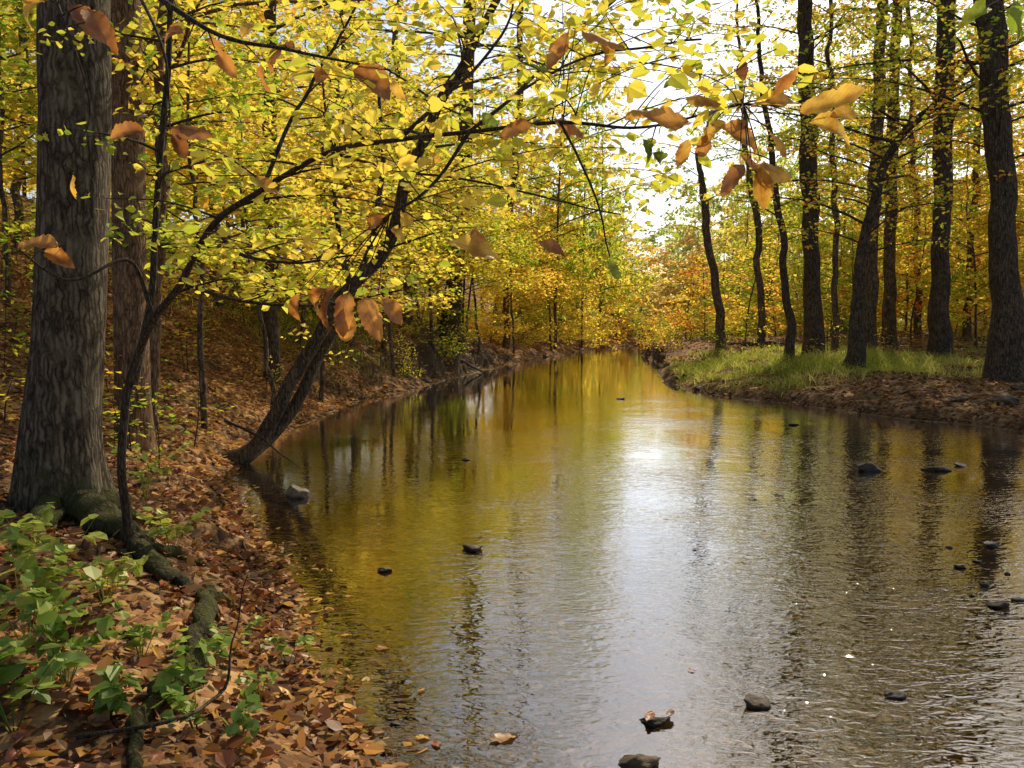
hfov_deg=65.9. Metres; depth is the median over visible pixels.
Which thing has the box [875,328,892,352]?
sapling
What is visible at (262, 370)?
sapling
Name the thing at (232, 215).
understory tree
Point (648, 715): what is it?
floating leaf
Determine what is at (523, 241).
understory tree
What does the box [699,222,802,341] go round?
understory tree
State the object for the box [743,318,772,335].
shrub
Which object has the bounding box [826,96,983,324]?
understory tree
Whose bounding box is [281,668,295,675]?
fallen leaf
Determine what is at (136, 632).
leafy plant
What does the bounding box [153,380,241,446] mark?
sapling
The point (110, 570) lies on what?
leafy plant
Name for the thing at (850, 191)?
understory tree
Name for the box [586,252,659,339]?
understory tree
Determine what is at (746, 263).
understory tree
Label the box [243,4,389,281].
understory tree
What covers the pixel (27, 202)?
sapling
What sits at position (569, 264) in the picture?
understory tree
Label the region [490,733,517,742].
floating leaf
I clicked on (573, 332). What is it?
understory tree
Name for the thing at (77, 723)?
fallen leaf
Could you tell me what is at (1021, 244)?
understory tree
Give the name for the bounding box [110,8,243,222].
understory tree
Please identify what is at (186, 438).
leaf litter
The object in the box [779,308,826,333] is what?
shrub
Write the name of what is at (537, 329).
shrub
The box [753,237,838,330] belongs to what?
understory tree
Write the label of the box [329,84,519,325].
understory tree
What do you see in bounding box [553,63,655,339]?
understory tree
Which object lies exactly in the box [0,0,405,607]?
oak tree
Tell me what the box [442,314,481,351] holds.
shrub
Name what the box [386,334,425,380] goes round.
shrub
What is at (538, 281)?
understory tree
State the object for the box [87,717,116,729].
fallen leaf
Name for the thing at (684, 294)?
understory tree
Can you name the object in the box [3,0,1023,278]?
sky
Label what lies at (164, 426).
sapling
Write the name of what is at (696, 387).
stone
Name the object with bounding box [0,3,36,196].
understory tree
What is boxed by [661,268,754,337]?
understory tree
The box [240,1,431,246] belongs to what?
understory tree
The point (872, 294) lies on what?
maple tree
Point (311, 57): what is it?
understory tree
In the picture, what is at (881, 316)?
understory tree
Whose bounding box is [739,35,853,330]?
understory tree
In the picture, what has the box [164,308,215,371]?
sapling
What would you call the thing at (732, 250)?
understory tree
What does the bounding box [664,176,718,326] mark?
understory tree
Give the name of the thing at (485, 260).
understory tree
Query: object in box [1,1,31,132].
understory tree
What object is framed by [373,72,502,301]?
understory tree
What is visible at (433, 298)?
understory tree
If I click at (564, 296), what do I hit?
understory tree
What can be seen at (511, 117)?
understory tree
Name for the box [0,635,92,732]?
leafy plant
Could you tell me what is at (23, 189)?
understory tree
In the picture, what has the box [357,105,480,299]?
understory tree
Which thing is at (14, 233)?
sapling
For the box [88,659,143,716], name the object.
leafy plant
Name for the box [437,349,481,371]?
fallen log
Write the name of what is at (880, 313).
understory tree
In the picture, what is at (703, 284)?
understory tree
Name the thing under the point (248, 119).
understory tree
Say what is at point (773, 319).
understory tree
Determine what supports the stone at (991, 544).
on the water
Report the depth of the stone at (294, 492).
8.21 m
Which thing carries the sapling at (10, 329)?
on the ground at (984, 729)
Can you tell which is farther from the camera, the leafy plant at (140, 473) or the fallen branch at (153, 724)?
the leafy plant at (140, 473)
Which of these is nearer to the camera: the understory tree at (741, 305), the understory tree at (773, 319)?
the understory tree at (773, 319)
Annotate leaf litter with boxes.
[0,191,564,494]
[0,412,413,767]
[641,328,1023,430]
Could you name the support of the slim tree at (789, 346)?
on the ground at (984, 729)
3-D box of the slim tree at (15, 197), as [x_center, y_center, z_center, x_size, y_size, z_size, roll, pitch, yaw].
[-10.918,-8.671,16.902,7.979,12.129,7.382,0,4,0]
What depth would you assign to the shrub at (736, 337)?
39.03 m
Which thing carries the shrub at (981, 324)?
on the ground at (984, 729)
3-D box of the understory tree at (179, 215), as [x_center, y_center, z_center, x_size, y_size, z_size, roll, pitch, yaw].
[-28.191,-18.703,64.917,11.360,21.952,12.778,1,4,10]
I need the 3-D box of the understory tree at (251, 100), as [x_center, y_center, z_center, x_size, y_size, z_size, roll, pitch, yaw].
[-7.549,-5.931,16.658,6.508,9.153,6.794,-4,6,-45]
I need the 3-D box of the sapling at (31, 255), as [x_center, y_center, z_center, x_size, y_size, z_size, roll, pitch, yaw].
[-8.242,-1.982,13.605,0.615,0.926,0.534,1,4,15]
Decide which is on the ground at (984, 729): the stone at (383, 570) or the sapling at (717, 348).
the sapling at (717, 348)
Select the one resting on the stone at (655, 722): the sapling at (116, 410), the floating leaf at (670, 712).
the floating leaf at (670, 712)
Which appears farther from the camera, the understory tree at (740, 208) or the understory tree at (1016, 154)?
the understory tree at (740, 208)
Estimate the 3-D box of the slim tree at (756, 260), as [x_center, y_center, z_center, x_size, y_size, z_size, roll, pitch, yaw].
[10.096,-9.195,35.412,5.496,15.598,5.444,-2,5,-29]
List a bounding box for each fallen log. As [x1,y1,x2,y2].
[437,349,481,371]
[665,340,784,360]
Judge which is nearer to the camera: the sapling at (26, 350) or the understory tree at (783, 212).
the sapling at (26, 350)
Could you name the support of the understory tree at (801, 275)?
on the ground at (984, 729)
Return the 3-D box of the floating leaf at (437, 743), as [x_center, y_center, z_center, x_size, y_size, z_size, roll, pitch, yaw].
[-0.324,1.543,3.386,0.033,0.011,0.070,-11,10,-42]
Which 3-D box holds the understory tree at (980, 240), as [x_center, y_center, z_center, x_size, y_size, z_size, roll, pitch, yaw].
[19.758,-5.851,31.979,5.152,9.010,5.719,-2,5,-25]
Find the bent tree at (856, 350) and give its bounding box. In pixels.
[685,22,1023,370]
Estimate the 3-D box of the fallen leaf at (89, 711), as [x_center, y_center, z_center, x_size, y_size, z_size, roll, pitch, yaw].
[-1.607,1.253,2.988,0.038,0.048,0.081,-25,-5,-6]
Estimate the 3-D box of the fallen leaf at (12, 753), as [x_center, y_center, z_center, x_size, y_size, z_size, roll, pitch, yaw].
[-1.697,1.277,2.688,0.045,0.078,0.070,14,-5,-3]
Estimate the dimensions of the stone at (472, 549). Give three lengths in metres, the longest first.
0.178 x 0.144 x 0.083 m
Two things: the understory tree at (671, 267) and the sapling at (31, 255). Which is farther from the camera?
the understory tree at (671, 267)
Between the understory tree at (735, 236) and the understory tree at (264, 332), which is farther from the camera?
the understory tree at (735, 236)
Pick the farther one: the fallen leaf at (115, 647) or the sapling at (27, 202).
the sapling at (27, 202)
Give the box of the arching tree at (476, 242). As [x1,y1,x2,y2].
[18,0,866,547]
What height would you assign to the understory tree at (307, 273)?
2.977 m
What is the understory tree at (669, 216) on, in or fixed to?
on the ground at (984, 729)
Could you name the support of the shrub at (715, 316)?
on the ground at (984, 729)
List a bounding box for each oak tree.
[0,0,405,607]
[179,0,482,384]
[361,0,586,341]
[737,0,1023,383]
[755,0,1023,358]
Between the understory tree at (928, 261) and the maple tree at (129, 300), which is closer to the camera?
the maple tree at (129, 300)
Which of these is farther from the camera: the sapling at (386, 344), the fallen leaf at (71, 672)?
the sapling at (386, 344)
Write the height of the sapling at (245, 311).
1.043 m
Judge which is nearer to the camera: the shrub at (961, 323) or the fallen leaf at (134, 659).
the fallen leaf at (134, 659)
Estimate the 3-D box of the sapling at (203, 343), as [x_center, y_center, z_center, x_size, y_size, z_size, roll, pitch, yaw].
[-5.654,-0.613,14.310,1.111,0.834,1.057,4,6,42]
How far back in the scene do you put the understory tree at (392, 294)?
26.93 m
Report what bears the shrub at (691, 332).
on the ground at (984, 729)
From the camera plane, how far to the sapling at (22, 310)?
9.41 m
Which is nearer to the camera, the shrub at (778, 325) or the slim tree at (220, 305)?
the slim tree at (220, 305)
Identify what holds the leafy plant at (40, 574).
on the ground at (984, 729)
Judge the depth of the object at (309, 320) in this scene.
20.84 m
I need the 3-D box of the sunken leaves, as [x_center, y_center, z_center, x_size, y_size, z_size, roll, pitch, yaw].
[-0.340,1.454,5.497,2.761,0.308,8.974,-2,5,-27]
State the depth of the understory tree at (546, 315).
49.34 m
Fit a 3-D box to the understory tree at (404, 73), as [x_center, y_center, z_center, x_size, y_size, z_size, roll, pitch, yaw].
[-3.739,-6.693,27.164,7.275,10.401,6.405,4,6,44]
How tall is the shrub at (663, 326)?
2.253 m
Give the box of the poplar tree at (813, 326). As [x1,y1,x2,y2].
[680,0,936,356]
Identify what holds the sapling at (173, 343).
on the ground at (984, 729)
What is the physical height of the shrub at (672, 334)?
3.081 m
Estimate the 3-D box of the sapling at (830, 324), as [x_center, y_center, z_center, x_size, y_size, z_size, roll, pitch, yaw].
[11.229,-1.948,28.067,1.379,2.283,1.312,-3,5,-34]
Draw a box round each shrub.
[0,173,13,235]
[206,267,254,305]
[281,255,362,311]
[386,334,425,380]
[395,301,466,356]
[414,295,441,323]
[439,285,492,335]
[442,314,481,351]
[464,301,488,342]
[469,302,519,343]
[501,314,537,340]
[511,317,533,346]
[518,317,559,339]
[622,306,673,346]
[634,312,670,349]
[649,308,678,342]
[650,300,688,351]
[656,305,696,339]
[673,294,712,341]
[692,321,752,341]
[695,299,743,334]
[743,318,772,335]
[755,310,799,335]
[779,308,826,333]
[900,307,926,330]
[949,296,977,337]
[949,305,987,338]
[960,311,990,335]
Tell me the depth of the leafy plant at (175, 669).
3.28 m
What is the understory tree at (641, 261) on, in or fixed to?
on the ground at (984, 729)
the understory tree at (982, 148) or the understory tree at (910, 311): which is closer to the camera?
the understory tree at (982, 148)
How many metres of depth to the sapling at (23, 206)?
15.86 m
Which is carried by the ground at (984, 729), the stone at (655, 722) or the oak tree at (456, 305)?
the oak tree at (456, 305)
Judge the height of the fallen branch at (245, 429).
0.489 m
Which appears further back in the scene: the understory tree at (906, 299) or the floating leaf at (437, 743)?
the understory tree at (906, 299)
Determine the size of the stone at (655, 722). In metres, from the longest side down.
0.154 x 0.109 x 0.049 m
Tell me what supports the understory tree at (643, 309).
on the ground at (984, 729)
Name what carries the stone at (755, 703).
in the water
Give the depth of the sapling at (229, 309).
19.19 m
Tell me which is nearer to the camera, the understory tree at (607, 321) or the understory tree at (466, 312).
the understory tree at (466, 312)
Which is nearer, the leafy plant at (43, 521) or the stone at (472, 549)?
the leafy plant at (43, 521)
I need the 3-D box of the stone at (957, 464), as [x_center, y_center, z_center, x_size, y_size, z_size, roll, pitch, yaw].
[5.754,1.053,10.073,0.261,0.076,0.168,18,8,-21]
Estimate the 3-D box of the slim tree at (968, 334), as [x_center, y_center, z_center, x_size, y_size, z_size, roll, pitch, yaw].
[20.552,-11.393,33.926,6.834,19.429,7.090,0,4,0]
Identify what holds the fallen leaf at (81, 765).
on the ground at (984, 729)
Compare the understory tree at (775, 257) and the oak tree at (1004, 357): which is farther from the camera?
the understory tree at (775, 257)
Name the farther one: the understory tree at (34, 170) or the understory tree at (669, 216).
the understory tree at (669, 216)
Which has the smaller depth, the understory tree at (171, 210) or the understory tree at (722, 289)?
the understory tree at (171, 210)
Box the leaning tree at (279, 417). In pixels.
[221,0,595,464]
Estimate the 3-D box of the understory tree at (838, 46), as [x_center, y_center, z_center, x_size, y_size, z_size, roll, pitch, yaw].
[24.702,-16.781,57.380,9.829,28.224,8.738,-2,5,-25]
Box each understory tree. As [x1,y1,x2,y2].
[0,0,36,196]
[0,0,150,301]
[0,0,280,214]
[0,0,361,429]
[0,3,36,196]
[0,3,247,149]
[1,0,329,253]
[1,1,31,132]
[1,1,178,156]
[2,6,35,199]
[110,2,208,201]
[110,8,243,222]
[146,0,318,280]
[146,44,237,236]
[146,52,397,407]
[149,1,311,231]
[167,2,377,227]
[173,200,281,266]
[179,0,458,345]
[224,76,460,402]
[233,20,438,222]
[233,92,315,269]
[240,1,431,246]
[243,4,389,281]
[249,72,485,351]
[279,119,485,377]
[279,216,368,303]
[294,16,382,287]
[312,36,533,332]
[313,42,515,356]
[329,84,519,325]
[335,232,420,320]
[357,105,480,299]
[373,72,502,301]
[377,228,486,325]
[378,144,536,351]
[386,75,491,309]
[396,119,541,353]
[399,172,538,352]
[413,228,499,331]
[438,80,560,324]
[449,67,542,321]
[464,251,534,342]
[465,189,580,356]
[470,225,571,329]
[472,272,564,328]
[474,144,595,333]
[480,144,608,296]
[488,109,614,324]
[489,258,566,346]
[494,198,604,350]
[496,0,626,350]
[510,256,616,339]
[513,225,612,340]
[517,261,608,344]
[529,51,659,347]
[533,141,614,325]
[542,264,620,349]
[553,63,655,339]
[560,262,646,331]
[566,252,630,345]
[577,167,638,316]
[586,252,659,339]
[586,260,662,332]
[589,245,664,321]
[593,266,684,339]
[599,199,657,307]
[603,224,657,292]
[618,244,686,319]
[633,224,685,293]
[641,248,683,312]
[646,219,734,326]
[649,204,702,309]
[649,256,731,338]
[658,223,716,282]
[661,248,746,335]
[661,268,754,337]
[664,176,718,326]
[669,221,727,320]
[679,228,756,333]
[684,181,746,271]
[689,149,763,317]
[697,180,787,335]
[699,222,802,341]
[702,267,797,335]
[718,230,743,292]
[721,194,773,270]
[724,141,801,327]
[724,199,821,333]
[726,117,802,326]
[728,231,790,299]
[728,245,803,335]
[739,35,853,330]
[741,189,789,267]
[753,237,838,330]
[755,123,832,334]
[769,273,830,335]
[771,214,899,334]
[773,0,920,333]
[779,183,800,264]
[787,18,965,281]
[788,103,910,323]
[788,229,827,312]
[800,272,849,332]
[819,205,897,329]
[820,97,913,298]
[821,228,907,318]
[821,275,904,333]
[824,274,899,332]
[825,174,930,312]
[825,264,925,333]
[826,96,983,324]
[841,180,884,244]
[876,170,971,341]
[877,172,960,330]
[879,33,1023,331]
[879,43,1018,307]
[880,74,983,329]
[880,285,961,327]
[897,172,978,319]
[902,3,1023,328]
[904,103,1023,347]
[908,286,989,327]
[911,175,990,332]
[923,44,1023,283]
[926,5,1023,325]
[951,127,1023,319]
[954,75,1023,251]
[966,138,1023,309]
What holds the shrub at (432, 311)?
on the ground at (984, 729)
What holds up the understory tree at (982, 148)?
on the ground at (984, 729)
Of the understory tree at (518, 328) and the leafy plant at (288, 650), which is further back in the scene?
the understory tree at (518, 328)
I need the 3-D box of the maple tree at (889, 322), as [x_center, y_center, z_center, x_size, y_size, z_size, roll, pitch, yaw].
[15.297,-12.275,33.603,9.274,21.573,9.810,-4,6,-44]
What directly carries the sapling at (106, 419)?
on the ground at (984, 729)
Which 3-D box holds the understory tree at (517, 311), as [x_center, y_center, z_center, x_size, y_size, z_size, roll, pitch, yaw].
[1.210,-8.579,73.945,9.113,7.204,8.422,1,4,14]
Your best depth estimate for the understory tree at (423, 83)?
47.04 m
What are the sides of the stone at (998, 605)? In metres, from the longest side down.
0.148 x 0.147 x 0.069 m
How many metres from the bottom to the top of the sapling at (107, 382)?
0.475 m
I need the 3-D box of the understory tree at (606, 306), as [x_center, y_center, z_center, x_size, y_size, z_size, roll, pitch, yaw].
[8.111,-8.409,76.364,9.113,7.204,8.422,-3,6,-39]
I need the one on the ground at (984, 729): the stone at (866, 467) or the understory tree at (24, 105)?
the understory tree at (24, 105)
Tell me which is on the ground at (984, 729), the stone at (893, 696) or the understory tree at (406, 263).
the understory tree at (406, 263)
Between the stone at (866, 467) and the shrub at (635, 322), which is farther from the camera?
the shrub at (635, 322)
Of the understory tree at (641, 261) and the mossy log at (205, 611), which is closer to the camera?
the mossy log at (205, 611)
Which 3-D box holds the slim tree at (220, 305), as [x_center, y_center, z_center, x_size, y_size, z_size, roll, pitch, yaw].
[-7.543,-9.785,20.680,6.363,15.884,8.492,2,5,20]
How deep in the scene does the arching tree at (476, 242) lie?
3.60 m
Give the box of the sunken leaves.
[224,482,998,767]
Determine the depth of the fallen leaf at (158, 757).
2.69 m
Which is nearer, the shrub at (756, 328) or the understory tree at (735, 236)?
the shrub at (756, 328)
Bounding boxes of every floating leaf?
[373,645,388,649]
[415,734,430,738]
[431,740,440,746]
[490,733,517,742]
[644,710,654,721]
[666,708,674,716]
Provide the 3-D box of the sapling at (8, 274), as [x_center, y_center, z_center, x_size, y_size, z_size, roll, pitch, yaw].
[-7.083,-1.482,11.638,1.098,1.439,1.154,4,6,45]
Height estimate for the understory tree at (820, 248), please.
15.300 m
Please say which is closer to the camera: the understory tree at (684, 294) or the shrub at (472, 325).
the shrub at (472, 325)
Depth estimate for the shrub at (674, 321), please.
37.98 m
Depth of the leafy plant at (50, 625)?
3.17 m
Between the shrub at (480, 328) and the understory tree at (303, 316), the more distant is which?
the shrub at (480, 328)
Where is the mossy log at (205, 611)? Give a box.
[125,585,219,767]
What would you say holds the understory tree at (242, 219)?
on the ground at (984, 729)
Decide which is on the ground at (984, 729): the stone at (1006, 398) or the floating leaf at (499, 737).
the stone at (1006, 398)
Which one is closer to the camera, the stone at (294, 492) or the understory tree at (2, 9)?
the stone at (294, 492)
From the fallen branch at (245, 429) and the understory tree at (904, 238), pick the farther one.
the understory tree at (904, 238)
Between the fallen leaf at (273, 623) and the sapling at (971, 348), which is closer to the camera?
the fallen leaf at (273, 623)
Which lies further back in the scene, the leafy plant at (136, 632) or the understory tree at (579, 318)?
the understory tree at (579, 318)
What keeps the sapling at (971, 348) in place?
on the ground at (984, 729)
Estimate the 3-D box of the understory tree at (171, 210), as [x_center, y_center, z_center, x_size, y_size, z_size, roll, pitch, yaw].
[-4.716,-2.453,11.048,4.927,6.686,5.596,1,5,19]
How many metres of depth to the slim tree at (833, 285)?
29.94 m
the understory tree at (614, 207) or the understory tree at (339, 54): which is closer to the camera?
the understory tree at (339, 54)
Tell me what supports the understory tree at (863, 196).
on the ground at (984, 729)
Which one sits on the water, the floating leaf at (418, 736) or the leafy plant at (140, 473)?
the floating leaf at (418, 736)
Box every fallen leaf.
[3,747,20,765]
[9,729,31,738]
[21,669,31,675]
[58,670,78,682]
[73,720,87,727]
[74,763,83,767]
[80,708,93,714]
[81,538,90,550]
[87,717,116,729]
[96,544,105,552]
[102,643,108,651]
[110,642,124,653]
[116,656,127,669]
[131,656,139,664]
[134,691,148,695]
[148,751,164,762]
[177,596,183,604]
[182,724,187,735]
[217,599,226,606]
[228,594,236,599]
[248,655,257,661]
[250,589,264,595]
[267,620,278,629]
[278,570,287,577]
[278,686,291,698]
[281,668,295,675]
[296,653,309,658]
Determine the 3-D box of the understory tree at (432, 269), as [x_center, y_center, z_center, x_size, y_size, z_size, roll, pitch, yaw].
[-3.799,-3.647,21.718,5.420,7.429,6.156,-1,4,-13]
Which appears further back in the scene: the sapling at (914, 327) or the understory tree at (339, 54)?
the understory tree at (339, 54)
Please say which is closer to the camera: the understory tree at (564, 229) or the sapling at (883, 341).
the sapling at (883, 341)
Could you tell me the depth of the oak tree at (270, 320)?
15.89 m
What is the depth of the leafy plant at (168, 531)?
5.12 m
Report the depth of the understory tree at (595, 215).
54.94 m
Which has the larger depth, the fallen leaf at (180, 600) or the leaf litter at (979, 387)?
the leaf litter at (979, 387)
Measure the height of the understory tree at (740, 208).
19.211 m
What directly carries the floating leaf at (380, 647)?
on the water
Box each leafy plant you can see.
[0,502,55,563]
[0,514,107,653]
[0,572,117,686]
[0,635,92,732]
[64,552,148,604]
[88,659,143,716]
[102,598,181,656]
[107,440,191,499]
[135,506,211,546]
[148,628,221,702]
[151,669,208,729]
[196,615,265,669]
[221,683,263,749]
[234,667,276,701]
[260,632,316,665]
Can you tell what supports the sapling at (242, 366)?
on the ground at (984, 729)
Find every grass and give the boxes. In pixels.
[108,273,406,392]
[664,341,984,397]
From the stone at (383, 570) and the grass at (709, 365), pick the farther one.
the grass at (709, 365)
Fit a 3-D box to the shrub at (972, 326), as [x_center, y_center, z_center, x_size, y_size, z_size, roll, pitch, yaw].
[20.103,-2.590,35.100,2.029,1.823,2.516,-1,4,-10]
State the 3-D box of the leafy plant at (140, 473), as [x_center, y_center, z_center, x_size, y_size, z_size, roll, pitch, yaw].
[-2.937,0.700,6.466,0.570,0.535,0.640,0,4,0]
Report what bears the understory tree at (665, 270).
on the ground at (984, 729)
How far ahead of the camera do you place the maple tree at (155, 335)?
9.57 m
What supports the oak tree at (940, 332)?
on the ground at (984, 729)
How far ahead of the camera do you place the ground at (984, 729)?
4.95 m
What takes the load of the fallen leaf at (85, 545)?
on the ground at (984, 729)
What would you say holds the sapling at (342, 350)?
on the ground at (984, 729)
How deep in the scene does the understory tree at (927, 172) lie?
67.24 m
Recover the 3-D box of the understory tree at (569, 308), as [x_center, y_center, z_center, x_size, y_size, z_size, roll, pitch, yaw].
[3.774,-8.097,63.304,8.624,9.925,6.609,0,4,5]
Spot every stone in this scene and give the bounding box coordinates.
[285,485,309,498]
[377,567,391,572]
[462,545,482,553]
[614,754,660,767]
[637,717,670,728]
[693,386,700,389]
[743,694,775,711]
[855,462,881,471]
[883,690,906,702]
[920,466,951,471]
[947,396,967,401]
[953,564,966,569]
[954,462,966,466]
[979,581,990,587]
[983,541,998,547]
[986,600,1009,610]
[989,393,1018,404]
[1007,384,1023,390]
[1010,597,1023,604]
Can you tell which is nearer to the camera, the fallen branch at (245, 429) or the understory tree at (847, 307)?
the fallen branch at (245, 429)
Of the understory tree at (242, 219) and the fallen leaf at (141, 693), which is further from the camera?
the understory tree at (242, 219)
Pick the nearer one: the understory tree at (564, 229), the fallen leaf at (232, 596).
the fallen leaf at (232, 596)
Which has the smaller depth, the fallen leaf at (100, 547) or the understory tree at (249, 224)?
the fallen leaf at (100, 547)
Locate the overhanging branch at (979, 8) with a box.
[957,0,1023,43]
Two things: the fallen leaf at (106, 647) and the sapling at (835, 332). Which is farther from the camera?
the sapling at (835, 332)
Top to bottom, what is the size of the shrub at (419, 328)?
2.002 m
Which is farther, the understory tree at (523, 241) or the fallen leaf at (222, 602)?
the understory tree at (523, 241)
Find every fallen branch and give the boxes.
[76,575,247,739]
[224,419,299,467]
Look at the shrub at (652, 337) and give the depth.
43.80 m
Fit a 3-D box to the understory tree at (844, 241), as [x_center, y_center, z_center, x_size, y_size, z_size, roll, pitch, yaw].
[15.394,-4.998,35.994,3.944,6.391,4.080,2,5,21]
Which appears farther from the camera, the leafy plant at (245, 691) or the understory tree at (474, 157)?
the understory tree at (474, 157)
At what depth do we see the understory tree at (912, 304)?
33.75 m
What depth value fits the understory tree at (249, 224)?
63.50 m
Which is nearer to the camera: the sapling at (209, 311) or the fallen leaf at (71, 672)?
the fallen leaf at (71, 672)
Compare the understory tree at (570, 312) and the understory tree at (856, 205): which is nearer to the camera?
the understory tree at (570, 312)
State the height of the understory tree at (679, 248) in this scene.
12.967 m
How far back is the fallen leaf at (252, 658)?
4.06 m
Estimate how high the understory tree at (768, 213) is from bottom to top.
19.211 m
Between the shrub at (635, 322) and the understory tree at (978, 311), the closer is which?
the shrub at (635, 322)
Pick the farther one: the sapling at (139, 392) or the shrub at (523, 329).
the shrub at (523, 329)
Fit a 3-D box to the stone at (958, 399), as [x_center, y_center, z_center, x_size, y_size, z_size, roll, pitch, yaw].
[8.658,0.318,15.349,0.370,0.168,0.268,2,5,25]
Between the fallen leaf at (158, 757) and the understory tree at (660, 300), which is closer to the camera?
the fallen leaf at (158, 757)
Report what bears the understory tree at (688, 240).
on the ground at (984, 729)
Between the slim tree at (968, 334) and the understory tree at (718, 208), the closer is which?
the slim tree at (968, 334)
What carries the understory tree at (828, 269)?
on the ground at (984, 729)
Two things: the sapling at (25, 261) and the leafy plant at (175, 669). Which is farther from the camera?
the sapling at (25, 261)
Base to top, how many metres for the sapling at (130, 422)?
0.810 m
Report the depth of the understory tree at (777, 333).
78.01 m
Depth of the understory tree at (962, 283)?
29.67 m
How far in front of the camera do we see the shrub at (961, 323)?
35.07 m
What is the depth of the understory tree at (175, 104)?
37.42 m
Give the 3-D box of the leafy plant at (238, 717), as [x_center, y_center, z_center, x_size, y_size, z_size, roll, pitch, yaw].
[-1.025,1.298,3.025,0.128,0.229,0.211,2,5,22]
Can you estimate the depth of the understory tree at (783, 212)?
130.96 m
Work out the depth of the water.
9.45 m
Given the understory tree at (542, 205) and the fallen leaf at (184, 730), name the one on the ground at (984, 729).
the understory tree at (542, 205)
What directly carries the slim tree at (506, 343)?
on the ground at (984, 729)
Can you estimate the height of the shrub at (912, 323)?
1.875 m
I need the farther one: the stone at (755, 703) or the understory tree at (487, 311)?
the understory tree at (487, 311)
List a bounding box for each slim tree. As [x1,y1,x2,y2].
[1,0,201,255]
[142,0,328,308]
[219,0,443,348]
[297,0,496,324]
[478,1,587,348]
[629,104,781,350]
[658,4,795,347]
[665,0,864,358]
[731,0,931,351]
[827,0,983,336]
[900,0,1023,341]
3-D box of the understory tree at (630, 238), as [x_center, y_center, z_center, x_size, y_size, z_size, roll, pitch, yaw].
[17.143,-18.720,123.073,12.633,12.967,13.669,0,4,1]
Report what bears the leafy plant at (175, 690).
on the ground at (984, 729)
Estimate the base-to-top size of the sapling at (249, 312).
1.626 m
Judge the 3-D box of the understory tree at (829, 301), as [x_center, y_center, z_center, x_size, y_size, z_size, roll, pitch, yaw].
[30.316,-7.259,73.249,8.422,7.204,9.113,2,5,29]
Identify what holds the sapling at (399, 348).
on the ground at (984, 729)
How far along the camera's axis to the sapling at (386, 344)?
22.04 m
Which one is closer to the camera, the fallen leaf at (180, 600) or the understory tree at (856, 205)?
the fallen leaf at (180, 600)
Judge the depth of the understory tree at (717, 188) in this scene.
83.73 m
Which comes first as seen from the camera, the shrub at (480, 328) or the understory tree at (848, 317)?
the shrub at (480, 328)
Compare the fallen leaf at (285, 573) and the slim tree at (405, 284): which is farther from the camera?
the slim tree at (405, 284)
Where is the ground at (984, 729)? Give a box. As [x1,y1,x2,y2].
[0,193,1023,767]
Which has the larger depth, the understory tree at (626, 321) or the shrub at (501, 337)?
the understory tree at (626, 321)
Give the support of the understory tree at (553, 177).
on the ground at (984, 729)
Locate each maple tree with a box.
[0,0,355,457]
[0,0,467,432]
[749,0,981,350]
[774,0,979,345]
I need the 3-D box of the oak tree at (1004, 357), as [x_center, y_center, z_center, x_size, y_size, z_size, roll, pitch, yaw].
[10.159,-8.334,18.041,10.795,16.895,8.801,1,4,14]
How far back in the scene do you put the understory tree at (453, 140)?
25.43 m
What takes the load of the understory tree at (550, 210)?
on the ground at (984, 729)
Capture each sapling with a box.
[0,178,35,252]
[0,188,23,280]
[0,203,31,265]
[0,249,33,296]
[0,275,28,375]
[0,290,109,404]
[0,303,29,350]
[0,364,24,422]
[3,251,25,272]
[7,177,35,230]
[10,240,32,284]
[13,249,33,276]
[29,341,154,412]
[102,385,156,451]
[103,380,164,435]
[103,397,148,456]
[104,329,113,365]
[104,370,113,392]
[107,280,178,360]
[131,380,189,467]
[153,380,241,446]
[161,317,209,372]
[162,282,177,324]
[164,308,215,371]
[172,327,231,359]
[194,297,219,336]
[222,293,237,320]
[225,349,251,380]
[229,296,256,325]
[231,288,259,335]
[250,359,280,388]
[267,356,283,390]
[277,300,296,334]
[329,338,352,369]
[370,311,405,369]
[382,327,413,372]
[698,326,734,352]
[741,322,761,349]
[743,308,778,348]
[821,299,849,349]
[824,313,846,349]
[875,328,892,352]
[903,311,926,340]
[960,338,985,358]
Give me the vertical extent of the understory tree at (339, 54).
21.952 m
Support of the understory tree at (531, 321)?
on the ground at (984, 729)
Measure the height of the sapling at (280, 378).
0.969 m
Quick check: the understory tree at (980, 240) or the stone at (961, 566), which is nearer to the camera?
the stone at (961, 566)
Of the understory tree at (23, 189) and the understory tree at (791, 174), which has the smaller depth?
the understory tree at (23, 189)
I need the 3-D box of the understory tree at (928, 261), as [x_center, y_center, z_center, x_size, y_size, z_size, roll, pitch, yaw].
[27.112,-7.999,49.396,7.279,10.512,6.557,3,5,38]
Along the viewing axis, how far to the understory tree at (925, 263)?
33.69 m

